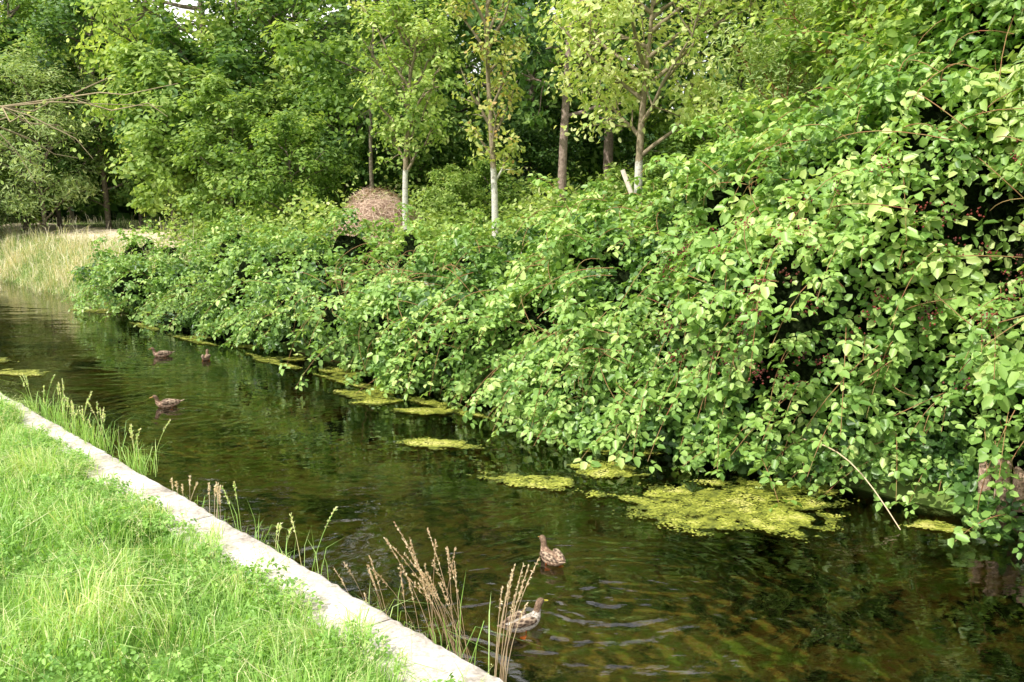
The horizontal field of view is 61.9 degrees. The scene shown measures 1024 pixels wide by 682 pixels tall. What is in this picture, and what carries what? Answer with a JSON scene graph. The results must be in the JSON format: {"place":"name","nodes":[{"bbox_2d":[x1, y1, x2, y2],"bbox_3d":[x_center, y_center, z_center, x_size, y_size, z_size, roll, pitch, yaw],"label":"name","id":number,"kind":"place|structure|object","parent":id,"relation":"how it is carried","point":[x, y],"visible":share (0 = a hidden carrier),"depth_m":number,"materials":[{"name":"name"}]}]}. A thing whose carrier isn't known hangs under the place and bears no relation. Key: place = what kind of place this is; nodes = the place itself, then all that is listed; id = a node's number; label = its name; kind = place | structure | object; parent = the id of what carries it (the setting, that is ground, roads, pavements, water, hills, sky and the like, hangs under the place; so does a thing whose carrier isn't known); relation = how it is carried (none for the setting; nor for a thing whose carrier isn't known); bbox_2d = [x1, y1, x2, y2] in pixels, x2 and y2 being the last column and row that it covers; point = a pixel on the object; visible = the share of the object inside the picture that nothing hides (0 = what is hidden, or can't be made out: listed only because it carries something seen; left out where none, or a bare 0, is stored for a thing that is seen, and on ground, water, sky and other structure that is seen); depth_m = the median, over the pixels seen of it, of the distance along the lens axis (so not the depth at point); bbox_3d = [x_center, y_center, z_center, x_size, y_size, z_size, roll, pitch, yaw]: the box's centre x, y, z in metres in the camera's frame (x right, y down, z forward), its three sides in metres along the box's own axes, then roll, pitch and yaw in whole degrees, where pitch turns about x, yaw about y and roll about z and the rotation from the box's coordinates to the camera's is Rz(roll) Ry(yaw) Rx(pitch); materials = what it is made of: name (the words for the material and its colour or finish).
{"place":"outdoors","nodes":[
{"label":"outdoors","id":0,"kind":"place"},
{"bbox_2d":[2,223,220,247],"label":"path","id":1,"kind":"structure","parent":0,"point":[94,230],"depth_m":35.27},
{"bbox_2d":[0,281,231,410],"bbox_3d":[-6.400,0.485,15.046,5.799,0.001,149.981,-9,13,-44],"label":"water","id":2,"kind":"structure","parent":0,"point":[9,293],"depth_m":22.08,"materials":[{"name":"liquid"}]},
{"bbox_2d":[0,368,48,375],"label":"algae mat","id":3,"kind":"object","parent":2,"relation":"on","point":[29,372],"visible":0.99,"depth_m":14.63,"materials":[{"name":"plant"}]},
{"bbox_2d":[67,309,127,312],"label":"algae mat","id":4,"kind":"object","parent":2,"relation":"on","point":[91,310],"visible":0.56,"depth_m":22.53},
{"bbox_2d":[129,322,159,330],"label":"algae mat","id":5,"kind":"object","parent":2,"relation":"on","point":[147,327],"visible":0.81,"depth_m":19.68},
{"bbox_2d":[148,347,174,358],"bbox_3d":[-6.635,0.217,16.171,0.473,0.223,0.198,-4,10,-22],"label":"duck","id":6,"kind":"object","parent":2,"relation":"on","point":[161,353],"visible":1,"depth_m":16.11},
{"bbox_2d":[150,395,183,409],"bbox_3d":[-4.975,0.873,12.317,0.473,0.223,0.198,-4,10,-22],"label":"duck","id":7,"kind":"object","parent":2,"relation":"on","point":[168,403],"visible":1,"depth_m":12.26},
{"bbox_2d":[168,334,218,345],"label":"algae mat","id":8,"kind":"object","parent":2,"relation":"on","point":[189,339],"visible":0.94,"depth_m":17.98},
{"bbox_2d":[201,349,210,361],"bbox_3d":[-5.688,0.277,15.856,0.184,0.207,0.438,-1,10,-9],"label":"duck","id":9,"kind":"object","parent":2,"relation":"on","point":[207,356],"visible":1,"depth_m":15.80},
{"bbox_2d":[232,344,283,348],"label":"algae mat","id":10,"kind":"object","parent":2,"relation":"on","point":[249,347],"visible":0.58,"depth_m":17.16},
{"bbox_2d":[247,353,301,368],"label":"algae mat","id":11,"kind":"object","parent":2,"relation":"on","point":[266,359],"visible":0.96,"depth_m":15.67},
{"bbox_2d":[267,356,311,360],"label":"algae mat","id":12,"kind":"object","parent":2,"relation":"on","point":[299,358],"visible":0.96,"depth_m":15.99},
{"bbox_2d":[318,366,367,377],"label":"algae mat","id":13,"kind":"object","parent":2,"relation":"on","point":[337,371],"visible":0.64,"depth_m":14.71,"materials":[{"name":"plant"}]},
{"bbox_2d":[316,374,399,393],"bbox_3d":[-2.578,0.682,13.816,0.326,0.018,2.243,-9,13,-44],"label":"algae mat","id":14,"kind":"object","parent":2,"relation":"on","point":[339,379],"visible":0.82,"depth_m":13.84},
{"bbox_2d":[333,389,416,405],"bbox_3d":[-2.086,0.836,12.906,1.124,0.020,1.426,-5,11,-27],"label":"algae mat","id":15,"kind":"object","parent":2,"relation":"on","point":[361,395],"visible":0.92,"depth_m":12.86,"materials":[{"name":"plant"}]},
{"bbox_2d":[389,407,458,414],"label":"algae mat","id":16,"kind":"object","parent":2,"relation":"on","point":[428,411],"visible":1,"depth_m":12.03,"materials":[{"name":"plant"}]},
{"bbox_2d":[397,437,484,449],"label":"algae mat","id":17,"kind":"object","parent":2,"relation":"on","point":[448,443],"visible":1,"depth_m":10.43,"materials":[{"name":"plant"}]},
{"bbox_2d":[401,394,491,418],"bbox_3d":[-1.021,0.932,12.348,0.349,0.018,2.153,-9,13,-44],"label":"algae mat","id":18,"kind":"object","parent":2,"relation":"on","point":[434,403],"visible":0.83,"depth_m":12.39,"materials":[{"name":"plant"}]},
{"bbox_2d":[393,521,528,672],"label":"dry grass tuft","id":19,"kind":"object","parent":2,"relation":"on","point":[428,584],"visible":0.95,"depth_m":5.15,"materials":[{"name":"plant"}]},
{"bbox_2d":[494,556,540,681],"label":"dry grass tuft","id":20,"kind":"object","parent":2,"relation":"on","point":[507,594],"visible":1,"depth_m":5.10,"materials":[{"name":"plant"}]},
{"bbox_2d":[466,470,574,490],"bbox_3d":[0.078,1.485,9.095,1.213,0.019,0.503,2,10,14],"label":"algae mat","id":21,"kind":"object","parent":2,"relation":"on","point":[537,481],"visible":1,"depth_m":9.07,"materials":[{"name":"plant"}]},
{"bbox_2d":[497,597,547,639],"bbox_3d":[0.078,1.950,6.003,0.450,0.212,0.188,-7,12,-36],"label":"duck","id":22,"kind":"object","parent":2,"relation":"on","point":[529,621],"visible":0.9,"depth_m":5.96},
{"bbox_2d":[538,535,565,570],"bbox_3d":[0.327,1.766,7.083,0.188,0.212,0.450,-5,11,-26],"label":"duck","id":23,"kind":"object","parent":2,"relation":"on","point":[554,557],"visible":1,"depth_m":7.04},
{"bbox_2d":[511,424,615,455],"bbox_3d":[0.596,1.227,10.613,0.353,0.018,1.866,-9,13,-44],"label":"algae mat","id":24,"kind":"object","parent":2,"relation":"on","point":[565,443],"visible":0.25,"depth_m":10.47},
{"bbox_2d":[566,459,653,478],"bbox_3d":[1.072,1.417,9.495,0.919,0.018,0.749,0,10,-2],"label":"algae mat","id":25,"kind":"object","parent":2,"relation":"on","point":[617,471],"visible":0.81,"depth_m":9.41,"materials":[{"name":"plant"}]},
{"bbox_2d":[583,443,662,454],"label":"algae mat","id":26,"kind":"object","parent":2,"relation":"on","point":[647,451],"visible":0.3,"depth_m":10.12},
{"bbox_2d":[571,479,858,542],"bbox_3d":[1.978,1.605,8.388,2.831,0.019,1.722,2,10,14],"label":"algae mat","id":27,"kind":"object","parent":2,"relation":"on","point":[783,518],"visible":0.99,"depth_m":8.24,"materials":[{"name":"plant"}]},
{"bbox_2d":[685,477,842,496],"bbox_3d":[2.616,1.516,8.912,1.584,0.018,0.566,1,10,6],"label":"algae mat","id":28,"kind":"object","parent":2,"relation":"on","point":[794,488],"visible":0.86,"depth_m":8.86,"materials":[{"name":"plant"}]},
{"bbox_2d":[802,438,900,529],"bbox_3d":[3.275,1.354,8.310,0.015,0.512,1.369,-4,10,-21],"label":"fallen stick","id":29,"kind":"object","parent":2,"relation":"on","point":[863,476],"visible":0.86,"depth_m":8.12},
{"bbox_2d":[898,519,970,531],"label":"algae mat","id":30,"kind":"object","parent":2,"relation":"on","point":[935,525],"visible":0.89,"depth_m":7.84,"materials":[{"name":"plant"}]},
{"bbox_2d":[0,0,773,108],"label":"sky","id":31,"kind":"structure","parent":0,"point":[185,2],"materials":[{"name":"white"}]},
{"bbox_2d":[0,218,1023,681],"bbox_3d":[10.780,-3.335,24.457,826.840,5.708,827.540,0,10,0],"label":"ground","id":32,"kind":"structure","parent":0,"point":[864,592],"depth_m":8.69,"materials":[{"name":"soil"}]},
{"bbox_2d":[0,0,18,88],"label":"woodland tree","id":33,"kind":"object","parent":32,"relation":"on","point":[5,3],"visible":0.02,"depth_m":43.88,"materials":[{"name":"green plant"}]},
{"bbox_2d":[0,89,47,234],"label":"shrub","id":34,"kind":"object","parent":32,"relation":"on","point":[3,212],"visible":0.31,"depth_m":35.90,"materials":[{"name":"green plant"}]},
{"bbox_2d":[11,374,78,419],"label":"seeding grass tuft","id":35,"kind":"object","parent":32,"relation":"on","point":[44,407],"visible":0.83,"depth_m":10.37,"materials":[{"name":"plant"}]},
{"bbox_2d":[0,0,94,231],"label":"woodland tree","id":36,"kind":"object","parent":32,"relation":"on","point":[20,9],"visible":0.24,"depth_m":36.49,"materials":[{"name":"green plant"}]},
{"bbox_2d":[0,0,109,222],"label":"woodland tree","id":37,"kind":"object","parent":32,"relation":"on","point":[71,216],"visible":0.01,"depth_m":45.91,"materials":[{"name":"green plant"}]},
{"bbox_2d":[28,378,90,431],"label":"seeding grass tuft","id":38,"kind":"object","parent":32,"relation":"on","point":[61,416],"visible":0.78,"depth_m":9.84,"materials":[{"name":"plant"}]},
{"bbox_2d":[0,41,120,235],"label":"shrub","id":39,"kind":"object","parent":32,"relation":"on","point":[37,172],"visible":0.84,"depth_m":34.47,"materials":[{"name":"green plant"}]},
{"bbox_2d":[0,1,125,226],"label":"tree","id":40,"kind":"object","parent":32,"relation":"on","point":[3,44],"visible":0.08,"depth_m":37.28,"materials":[{"name":"green plant"}]},
{"bbox_2d":[45,391,97,439],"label":"seeding grass tuft","id":41,"kind":"object","parent":32,"relation":"on","point":[75,426],"visible":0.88,"depth_m":9.44,"materials":[{"name":"plant"}]},
{"bbox_2d":[8,0,156,228],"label":"woodland tree","id":42,"kind":"object","parent":32,"relation":"on","point":[59,18],"visible":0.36,"depth_m":35.57,"materials":[{"name":"green plant"}]},
{"bbox_2d":[0,40,182,183],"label":"overhanging tree","id":43,"kind":"object","parent":32,"relation":"on","point":[8,108],"visible":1,"depth_m":15.55,"materials":[{"name":"brown plant"}]},
{"bbox_2d":[71,400,142,453],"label":"seeding grass tuft","id":44,"kind":"object","parent":32,"relation":"on","point":[99,436],"visible":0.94,"depth_m":9.03,"materials":[{"name":"plant"}]},
{"bbox_2d":[76,55,170,226],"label":"shrub","id":45,"kind":"object","parent":32,"relation":"on","point":[112,192],"visible":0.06,"depth_m":37.05,"materials":[{"name":"green plant"}]},
{"bbox_2d":[0,209,303,328],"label":"meadow grass","id":46,"kind":"structure","parent":32,"relation":"on","point":[76,246],"depth_m":29.18,"materials":[{"name":"plant"}]},
{"bbox_2d":[98,30,209,226],"bbox_3d":[-13.616,-9.232,37.163,8.616,8.802,8.043,1,10,6],"label":"shrub","id":47,"kind":"object","parent":32,"relation":"on","point":[124,194],"visible":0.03,"depth_m":36.32,"materials":[{"name":"green plant"}]},
{"bbox_2d":[95,38,236,240],"bbox_3d":[-11.131,-6.489,28.290,4.444,6.695,5.428,0,10,0],"label":"shrub","id":48,"kind":"object","parent":32,"relation":"on","point":[156,67],"visible":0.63,"depth_m":27.28,"materials":[{"name":"green plant"}]},
{"bbox_2d":[116,28,265,199],"bbox_3d":[-12.470,-8.768,36.050,7.995,8.247,7.172,-4,10,-21],"label":"shrub","id":49,"kind":"object","parent":32,"relation":"on","point":[193,43],"visible":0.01,"depth_m":34.16,"materials":[{"name":"green plant"}]},
{"bbox_2d":[66,0,340,226],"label":"woodland tree","id":50,"kind":"object","parent":32,"relation":"on","point":[117,16],"visible":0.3,"depth_m":30.72,"materials":[{"name":"green plant"}]},
{"bbox_2d":[107,9,302,221],"bbox_3d":[-10.352,-7.337,29.804,6.970,7.629,7.467,-8,13,-40],"label":"shrub","id":51,"kind":"object","parent":32,"relation":"on","point":[230,61],"visible":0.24,"depth_m":28.32,"materials":[{"name":"green plant"}]},
{"bbox_2d":[207,481,232,523],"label":"seeding grass tuft","id":52,"kind":"object","parent":32,"relation":"on","point":[216,488],"visible":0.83,"depth_m":7.29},
{"bbox_2d":[162,72,293,236],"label":"shrub","id":53,"kind":"object","parent":32,"relation":"on","point":[232,107],"visible":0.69,"depth_m":25.44,"materials":[{"name":"green plant"}]},
{"bbox_2d":[0,399,461,681],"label":"clover","id":54,"kind":"object","parent":32,"relation":"on","point":[124,650],"visible":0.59,"depth_m":5.54,"materials":[{"name":"green plant"}]},
{"bbox_2d":[0,380,491,681],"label":"lawn grass","id":55,"kind":"structure","parent":32,"relation":"on","point":[54,615],"depth_m":5.25,"materials":[{"name":"plant"}]},
{"bbox_2d":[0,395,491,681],"bbox_3d":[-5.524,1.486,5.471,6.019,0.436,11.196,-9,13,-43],"label":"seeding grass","id":56,"kind":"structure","parent":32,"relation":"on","point":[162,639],"depth_m":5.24,"materials":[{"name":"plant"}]},
{"bbox_2d":[0,393,502,681],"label":"concrete wall","id":57,"kind":"structure","parent":32,"relation":"on","point":[435,656],"depth_m":5.75,"materials":[{"name":"concrete"}]},
{"bbox_2d":[91,418,170,476],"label":"seeding grass tuft","id":58,"kind":"object","parent":57,"relation":"on","point":[139,467],"visible":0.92,"depth_m":8.34,"materials":[{"name":"plant"}]},
{"bbox_2d":[169,475,221,507],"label":"seeding grass tuft","id":59,"kind":"object","parent":57,"relation":"on","point":[171,479],"visible":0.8,"depth_m":7.59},
{"bbox_2d":[366,537,489,653],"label":"dry grass tuft","id":60,"kind":"object","parent":57,"relation":"on","point":[375,572],"visible":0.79,"depth_m":5.40,"materials":[{"name":"plant"}]},
{"bbox_2d":[216,481,303,542],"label":"seeding grass tuft","id":61,"kind":"object","parent":32,"relation":"on","point":[258,526],"visible":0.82,"depth_m":6.75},
{"bbox_2d":[184,0,376,211],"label":"woodland tree","id":62,"kind":"object","parent":32,"relation":"on","point":[267,5],"visible":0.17,"depth_m":30.48,"materials":[{"name":"green plant"}]},
{"bbox_2d":[265,522,296,557],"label":"seeding grass tuft","id":63,"kind":"object","parent":32,"relation":"on","point":[278,525],"visible":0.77,"depth_m":6.45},
{"bbox_2d":[209,104,361,230],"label":"shrub","id":64,"kind":"object","parent":32,"relation":"on","point":[318,186],"visible":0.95,"depth_m":24.05,"materials":[{"name":"green plant"}]},
{"bbox_2d":[215,0,358,219],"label":"woodland tree","id":65,"kind":"object","parent":32,"relation":"on","point":[320,37],"visible":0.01,"depth_m":40.68,"materials":[{"name":"green plant"}]},
{"bbox_2d":[264,506,347,580],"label":"seeding grass tuft","id":66,"kind":"object","parent":32,"relation":"on","point":[315,556],"visible":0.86,"depth_m":6.20,"materials":[{"name":"plant"}]},
{"bbox_2d":[256,17,398,207],"bbox_3d":[-6.253,-7.131,29.378,4.831,7.278,5.900,-7,12,-37],"label":"shrub","id":67,"kind":"object","parent":32,"relation":"on","point":[289,32],"visible":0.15,"depth_m":27.98,"materials":[{"name":"green plant"}]},
{"bbox_2d":[253,54,424,217],"bbox_3d":[-5.656,-6.112,27.629,5.744,5.868,5.362,-4,11,-24],"label":"shrub","id":68,"kind":"object","parent":32,"relation":"on","point":[357,142],"visible":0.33,"depth_m":26.54,"materials":[{"name":"green plant"}]},
{"bbox_2d":[262,0,461,191],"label":"woodland tree","id":69,"kind":"object","parent":32,"relation":"on","point":[324,57],"visible":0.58,"depth_m":23.61,"materials":[{"name":"green plant"}]},
{"bbox_2d":[329,185,423,248],"bbox_3d":[-3.269,-2.802,20.814,2.534,2.043,2.547,0,10,0],"label":"brush pile","id":70,"kind":"object","parent":32,"relation":"on","point":[367,212],"visible":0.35,"depth_m":20.16,"materials":[{"name":"wood"}]},
{"bbox_2d":[333,562,456,625],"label":"dry grass tuft","id":71,"kind":"object","parent":32,"relation":"on","point":[371,577],"visible":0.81,"depth_m":5.68,"materials":[{"name":"plant"}]},
{"bbox_2d":[344,0,472,231],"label":"young tree","id":72,"kind":"object","parent":32,"relation":"on","point":[419,33],"visible":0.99,"depth_m":19.34,"materials":[{"name":"green plant"}]},
{"bbox_2d":[354,86,489,220],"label":"shrub","id":73,"kind":"object","parent":32,"relation":"on","point":[427,163],"visible":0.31,"depth_m":27.75,"materials":[{"name":"green plant"}]},
{"bbox_2d":[152,161,700,264],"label":"undergrowth","id":74,"kind":"object","parent":32,"relation":"on","point":[539,203],"visible":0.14,"depth_m":21.73,"materials":[{"name":"green plant"}]},
{"bbox_2d":[330,0,527,206],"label":"woodland tree","id":75,"kind":"object","parent":32,"relation":"on","point":[457,33],"visible":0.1,"depth_m":29.60,"materials":[{"name":"green plant"}]},
{"bbox_2d":[0,2,875,222],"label":"distant woodland","id":76,"kind":"object","parent":32,"relation":"on","point":[117,211],"depth_m":49.90,"materials":[{"name":"green plant"}]},
{"bbox_2d":[346,2,541,204],"bbox_3d":[-2.136,-13.936,39.612,9.462,17.057,10.212,6,12,33],"label":"woodland tree","id":77,"kind":"object","parent":32,"relation":"on","point":[463,59],"visible":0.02,"depth_m":38.88,"materials":[{"name":"green plant"}]},
{"bbox_2d":[415,163,489,234],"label":"shrub","id":78,"kind":"object","parent":32,"relation":"on","point":[453,179],"visible":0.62,"depth_m":22.88,"materials":[{"name":"green plant"}]},
{"bbox_2d":[429,0,541,237],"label":"young tree","id":79,"kind":"object","parent":32,"relation":"on","point":[499,82],"visible":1,"depth_m":17.28,"materials":[{"name":"green plant"}]},
{"bbox_2d":[457,155,533,238],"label":"shrub","id":80,"kind":"object","parent":32,"relation":"on","point":[481,171],"visible":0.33,"depth_m":23.80,"materials":[{"name":"green plant"}]},
{"bbox_2d":[391,0,634,214],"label":"woodland tree","id":81,"kind":"object","parent":32,"relation":"on","point":[591,161],"visible":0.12,"depth_m":29.42,"materials":[{"name":"green plant"}]},
{"bbox_2d":[464,116,590,230],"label":"shrub","id":82,"kind":"object","parent":32,"relation":"on","point":[539,159],"visible":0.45,"depth_m":26.93,"materials":[{"name":"green plant"}]},
{"bbox_2d":[62,0,1023,559],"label":"bramble hedge","id":83,"kind":"object","parent":32,"relation":"on","point":[820,272],"visible":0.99,"depth_m":9.33,"materials":[{"name":"green plant"}]},
{"bbox_2d":[453,0,679,205],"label":"woodland tree","id":84,"kind":"object","parent":32,"relation":"on","point":[532,30],"visible":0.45,"depth_m":21.14,"materials":[{"name":"green plant"}]},
{"bbox_2d":[510,0,678,188],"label":"woodland tree","id":85,"kind":"object","parent":32,"relation":"on","point":[614,123],"visible":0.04,"depth_m":37.72,"materials":[{"name":"green plant"}]},
{"bbox_2d":[518,62,683,207],"bbox_3d":[3.369,-7.637,32.495,6.434,7.042,6.893,2,10,9],"label":"shrub","id":86,"kind":"object","parent":32,"relation":"on","point":[625,137],"visible":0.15,"depth_m":31.25,"materials":[{"name":"green plant"}]},
{"bbox_2d":[471,0,740,199],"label":"woodland tree","id":87,"kind":"object","parent":32,"relation":"on","point":[608,151],"visible":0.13,"depth_m":25.14,"materials":[{"name":"green plant"}]},
{"bbox_2d":[621,169,637,208],"bbox_3d":[2.342,-1.980,15.082,0.895,2.080,0.086,0,10,0],"label":"wooden stake","id":88,"kind":"object","parent":32,"relation":"on","point":[627,183],"visible":0.26,"depth_m":14.91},
{"bbox_2d":[596,159,667,209],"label":"shrub","id":89,"kind":"object","parent":32,"relation":"on","point":[632,175],"visible":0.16,"depth_m":21.85,"materials":[{"name":"green plant"}]},
{"bbox_2d":[527,0,808,203],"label":"young tree","id":90,"kind":"object","parent":32,"relation":"on","point":[618,9],"visible":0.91,"depth_m":14.75,"materials":[{"name":"green plant"}]},
{"bbox_2d":[581,0,780,159],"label":"woodland tree","id":91,"kind":"object","parent":32,"relation":"on","point":[669,48],"visible":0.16,"depth_m":23.21,"materials":[{"name":"green plant"}]},
{"bbox_2d":[633,97,738,199],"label":"shrub","id":92,"kind":"object","parent":32,"relation":"on","point":[687,146],"visible":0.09,"depth_m":21.49,"materials":[{"name":"green plant"}]},
{"bbox_2d":[615,0,853,165],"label":"woodland tree","id":93,"kind":"object","parent":32,"relation":"on","point":[659,124],"visible":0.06,"depth_m":24.62,"materials":[{"name":"green plant"}]},
{"bbox_2d":[719,1,787,91],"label":"woodland tree","id":94,"kind":"object","parent":32,"relation":"on","point":[757,25],"visible":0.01,"depth_m":33.32,"materials":[{"name":"green plant"}]},
{"bbox_2d":[733,17,797,131],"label":"shrub","id":95,"kind":"object","parent":32,"relation":"on","point":[748,59],"depth_m":26.50,"materials":[{"name":"green plant"}]},
{"bbox_2d":[691,3,856,174],"bbox_3d":[4.295,-3.006,13.587,2.957,4.619,3.374,0,10,-2],"label":"hazel shrub","id":96,"kind":"object","parent":32,"relation":"on","point":[771,48],"visible":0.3,"depth_m":13.34,"materials":[{"name":"green plant"}]},
{"bbox_2d":[736,61,840,115],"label":"shrub","id":97,"kind":"object","parent":32,"relation":"on","point":[767,85],"visible":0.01,"depth_m":19.27,"materials":[{"name":"green plant"}]},
{"bbox_2d":[727,0,894,120],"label":"hazel shrub","id":98,"kind":"object","parent":32,"relation":"on","point":[800,5],"visible":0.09,"depth_m":14.17,"materials":[{"name":"green plant"}]},
{"bbox_2d":[753,0,881,97],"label":"woodland tree","id":99,"kind":"object","parent":32,"relation":"on","point":[796,28],"depth_m":21.92,"materials":[{"name":"green plant"}]},
{"bbox_2d":[717,0,932,141],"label":"hazel shrub","id":100,"kind":"object","parent":32,"relation":"on","point":[834,59],"visible":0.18,"depth_m":12.30,"materials":[{"name":"green plant"}]},
{"bbox_2d":[809,0,959,122],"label":"hazel shrub","id":101,"kind":"object","parent":32,"relation":"on","point":[895,39],"visible":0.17,"depth_m":9.87,"materials":[{"name":"green plant"}]},
{"bbox_2d":[919,0,1023,205],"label":"hazel shrub","id":102,"kind":"object","parent":32,"relation":"on","point":[1005,84],"visible":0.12,"depth_m":8.24,"materials":[{"name":"green plant"}]},
{"bbox_2d":[971,461,993,539],"bbox_3d":[4.365,1.676,7.957,0.143,1.132,0.140,0,10,0],"label":"timber pile","id":103,"kind":"object","parent":32,"relation":"on","point":[982,470],"visible":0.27,"depth_m":7.85,"materials":[{"name":"wood"}]},
{"bbox_2d":[987,457,1012,547],"bbox_3d":[4.462,1.651,7.830,0.143,1.225,0.150,0,10,0],"label":"timber pile","id":104,"kind":"object","parent":32,"relation":"on","point":[997,543],"visible":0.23,"depth_m":7.73,"materials":[{"name":"wood"}]},
{"bbox_2d":[1008,466,1023,550],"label":"timber pile","id":105,"kind":"object","parent":32,"relation":"on","point":[1018,484],"visible":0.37,"depth_m":7.64,"materials":[{"name":"wood"}]}
]}

